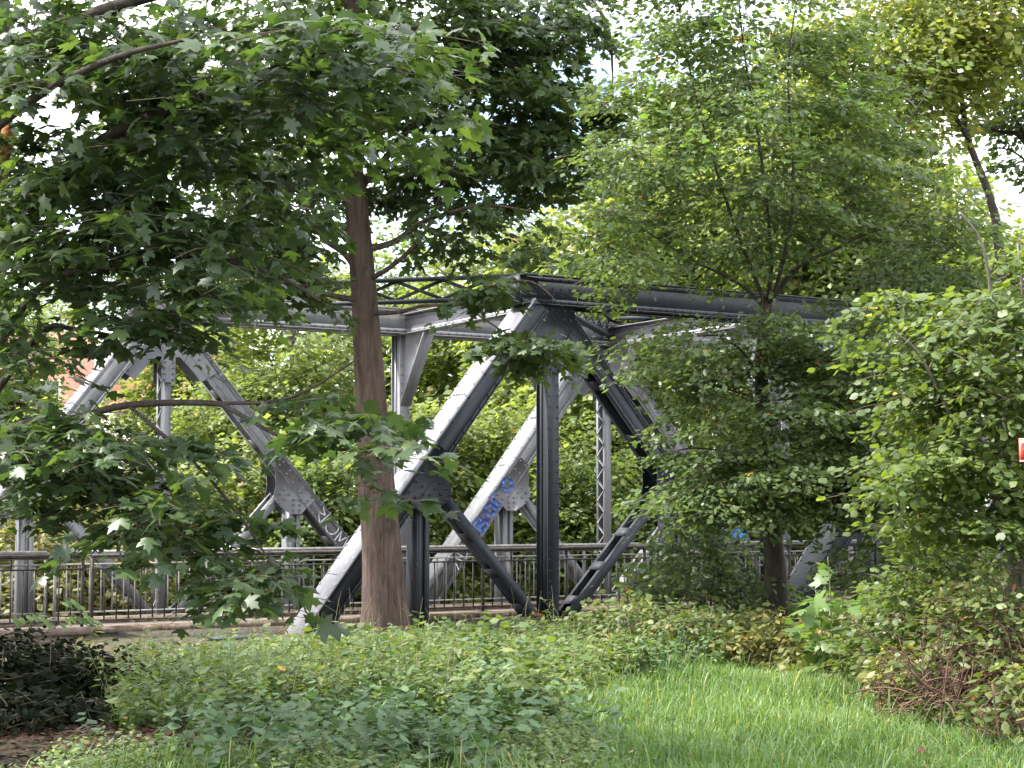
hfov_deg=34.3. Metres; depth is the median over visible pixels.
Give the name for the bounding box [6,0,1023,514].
sky
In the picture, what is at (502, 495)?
truss bridge
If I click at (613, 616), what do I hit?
bramble bush
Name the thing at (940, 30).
broadleaf tree
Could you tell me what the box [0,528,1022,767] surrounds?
ground
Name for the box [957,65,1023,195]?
broadleaf tree
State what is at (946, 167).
broadleaf tree
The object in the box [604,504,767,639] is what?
bank shrub
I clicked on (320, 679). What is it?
tall weeds
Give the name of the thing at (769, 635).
bramble bush
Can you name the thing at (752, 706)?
grass
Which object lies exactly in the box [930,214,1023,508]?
broadleaf tree
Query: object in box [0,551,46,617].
path railing
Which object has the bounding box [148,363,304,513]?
thicket shrub
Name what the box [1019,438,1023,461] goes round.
warning sign
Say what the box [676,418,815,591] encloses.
thicket shrub
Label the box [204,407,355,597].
thicket shrub
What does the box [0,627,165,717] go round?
dark shrub
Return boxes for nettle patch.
[74,659,633,767]
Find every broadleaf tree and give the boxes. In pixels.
[0,289,84,549]
[15,273,272,378]
[99,288,296,473]
[178,233,390,505]
[265,208,474,491]
[379,220,570,513]
[430,207,595,495]
[508,112,708,526]
[581,80,787,450]
[591,17,835,452]
[668,65,927,557]
[734,0,1023,639]
[784,100,1007,411]
[836,155,1023,559]
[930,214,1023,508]
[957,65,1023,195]
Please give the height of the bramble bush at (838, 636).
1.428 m
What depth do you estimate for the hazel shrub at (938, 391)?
13.36 m
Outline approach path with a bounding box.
[0,626,92,643]
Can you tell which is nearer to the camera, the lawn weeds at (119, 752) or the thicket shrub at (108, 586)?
the lawn weeds at (119, 752)
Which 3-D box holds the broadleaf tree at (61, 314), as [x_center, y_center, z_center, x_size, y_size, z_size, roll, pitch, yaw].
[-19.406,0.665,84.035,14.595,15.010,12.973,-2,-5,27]
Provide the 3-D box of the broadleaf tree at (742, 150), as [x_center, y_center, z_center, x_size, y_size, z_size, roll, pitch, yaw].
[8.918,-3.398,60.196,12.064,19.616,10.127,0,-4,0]
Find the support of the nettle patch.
on the ground at (106, 649)
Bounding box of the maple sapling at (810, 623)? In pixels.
[781,557,884,683]
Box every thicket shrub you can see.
[0,389,136,589]
[0,515,106,619]
[33,494,180,616]
[115,451,272,612]
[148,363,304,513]
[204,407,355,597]
[258,439,361,606]
[356,394,523,605]
[426,386,572,603]
[513,408,657,600]
[567,358,727,595]
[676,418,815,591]
[758,426,879,582]
[879,427,987,568]
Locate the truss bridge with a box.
[0,273,1021,639]
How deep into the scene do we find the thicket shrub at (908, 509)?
44.10 m
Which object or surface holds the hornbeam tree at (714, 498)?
on the ground at (106, 649)
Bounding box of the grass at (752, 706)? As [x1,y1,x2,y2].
[0,634,1023,767]
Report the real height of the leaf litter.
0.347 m
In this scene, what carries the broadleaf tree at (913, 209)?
on the ground at (106, 649)
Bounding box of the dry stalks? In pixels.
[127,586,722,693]
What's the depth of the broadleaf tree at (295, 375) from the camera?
46.92 m
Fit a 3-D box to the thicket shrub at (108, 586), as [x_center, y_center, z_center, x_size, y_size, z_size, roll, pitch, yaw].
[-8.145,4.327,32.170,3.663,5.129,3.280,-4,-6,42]
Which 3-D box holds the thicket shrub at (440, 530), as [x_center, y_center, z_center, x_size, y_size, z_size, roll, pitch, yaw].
[-1.611,3.676,36.570,3.851,6.898,3.632,0,-4,0]
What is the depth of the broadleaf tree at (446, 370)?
50.41 m
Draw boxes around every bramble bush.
[397,613,522,640]
[483,597,631,647]
[540,584,719,655]
[630,599,788,671]
[699,597,855,671]
[758,594,921,675]
[815,588,970,688]
[840,551,1023,728]
[855,630,1010,712]
[951,654,1023,751]
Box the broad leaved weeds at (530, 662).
[115,609,582,737]
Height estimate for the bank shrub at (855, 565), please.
2.746 m
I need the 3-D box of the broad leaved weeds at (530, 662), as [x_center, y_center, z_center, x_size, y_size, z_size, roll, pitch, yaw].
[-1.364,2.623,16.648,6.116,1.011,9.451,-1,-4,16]
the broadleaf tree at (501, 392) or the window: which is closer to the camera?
the broadleaf tree at (501, 392)
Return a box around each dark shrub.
[0,613,97,717]
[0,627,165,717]
[0,674,122,739]
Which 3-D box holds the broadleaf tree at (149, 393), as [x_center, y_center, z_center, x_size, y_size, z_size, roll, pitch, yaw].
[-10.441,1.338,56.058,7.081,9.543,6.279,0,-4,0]
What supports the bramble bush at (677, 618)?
on the ground at (106, 649)
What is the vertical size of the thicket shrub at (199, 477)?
5.878 m
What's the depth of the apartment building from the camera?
74.02 m
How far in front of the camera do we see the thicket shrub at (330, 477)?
35.06 m
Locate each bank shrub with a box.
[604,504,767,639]
[685,542,814,660]
[803,499,996,656]
[840,493,1019,691]
[848,596,901,655]
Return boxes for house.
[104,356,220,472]
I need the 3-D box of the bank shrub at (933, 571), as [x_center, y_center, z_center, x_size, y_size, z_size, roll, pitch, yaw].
[3.878,2.156,14.869,1.790,2.374,1.750,-2,-5,30]
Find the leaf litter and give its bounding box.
[0,680,974,767]
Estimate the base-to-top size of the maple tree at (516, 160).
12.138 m
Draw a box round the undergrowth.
[74,618,735,736]
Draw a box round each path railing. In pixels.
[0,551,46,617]
[0,554,84,626]
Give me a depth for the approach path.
23.34 m
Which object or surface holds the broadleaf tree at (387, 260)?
on the ground at (106, 649)
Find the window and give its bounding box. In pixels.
[32,380,60,413]
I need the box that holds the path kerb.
[0,618,92,636]
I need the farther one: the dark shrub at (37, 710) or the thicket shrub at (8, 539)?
the thicket shrub at (8, 539)
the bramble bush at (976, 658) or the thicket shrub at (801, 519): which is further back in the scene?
the thicket shrub at (801, 519)
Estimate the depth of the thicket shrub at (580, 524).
36.31 m
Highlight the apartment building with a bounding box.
[0,328,114,526]
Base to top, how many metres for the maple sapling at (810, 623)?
1.526 m
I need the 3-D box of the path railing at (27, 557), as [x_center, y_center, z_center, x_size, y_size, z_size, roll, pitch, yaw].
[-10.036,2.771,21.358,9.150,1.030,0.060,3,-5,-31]
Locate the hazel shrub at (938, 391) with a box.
[806,211,1023,686]
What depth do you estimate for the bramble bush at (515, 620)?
19.65 m
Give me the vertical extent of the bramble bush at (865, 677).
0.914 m
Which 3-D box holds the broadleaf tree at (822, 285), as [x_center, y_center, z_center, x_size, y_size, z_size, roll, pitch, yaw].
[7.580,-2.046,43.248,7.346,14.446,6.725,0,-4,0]
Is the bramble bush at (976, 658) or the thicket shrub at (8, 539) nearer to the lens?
the bramble bush at (976, 658)
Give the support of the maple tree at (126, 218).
on the ground at (106, 649)
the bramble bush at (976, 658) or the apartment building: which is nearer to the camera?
the bramble bush at (976, 658)
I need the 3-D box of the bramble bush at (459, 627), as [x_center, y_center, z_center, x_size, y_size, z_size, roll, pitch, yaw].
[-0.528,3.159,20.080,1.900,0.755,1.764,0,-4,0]
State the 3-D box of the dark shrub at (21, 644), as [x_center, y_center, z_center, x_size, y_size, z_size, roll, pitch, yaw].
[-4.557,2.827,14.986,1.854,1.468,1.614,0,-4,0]
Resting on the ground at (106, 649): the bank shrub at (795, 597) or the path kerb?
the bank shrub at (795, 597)
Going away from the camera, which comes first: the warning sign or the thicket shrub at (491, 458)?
the warning sign
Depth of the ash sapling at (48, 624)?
14.48 m
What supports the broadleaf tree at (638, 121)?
on the ground at (106, 649)
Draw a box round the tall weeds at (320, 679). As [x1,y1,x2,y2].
[90,620,659,709]
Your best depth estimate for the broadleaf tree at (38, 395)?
51.81 m
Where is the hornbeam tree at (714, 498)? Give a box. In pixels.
[538,0,1023,654]
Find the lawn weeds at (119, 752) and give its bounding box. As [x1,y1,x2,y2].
[1,663,1021,767]
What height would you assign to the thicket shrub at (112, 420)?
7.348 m
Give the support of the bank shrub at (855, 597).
on the ground at (106, 649)
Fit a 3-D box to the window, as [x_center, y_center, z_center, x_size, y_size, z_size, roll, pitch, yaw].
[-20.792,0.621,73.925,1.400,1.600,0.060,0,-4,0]
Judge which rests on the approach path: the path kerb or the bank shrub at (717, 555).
the path kerb
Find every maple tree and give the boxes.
[0,0,500,644]
[84,0,642,638]
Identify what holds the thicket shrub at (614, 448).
on the ground at (106, 649)
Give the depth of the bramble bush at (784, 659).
17.01 m
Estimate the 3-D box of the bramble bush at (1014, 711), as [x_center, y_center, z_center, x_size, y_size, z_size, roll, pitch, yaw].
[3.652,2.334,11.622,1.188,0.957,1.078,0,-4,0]
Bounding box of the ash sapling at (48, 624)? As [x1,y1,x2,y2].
[13,598,104,693]

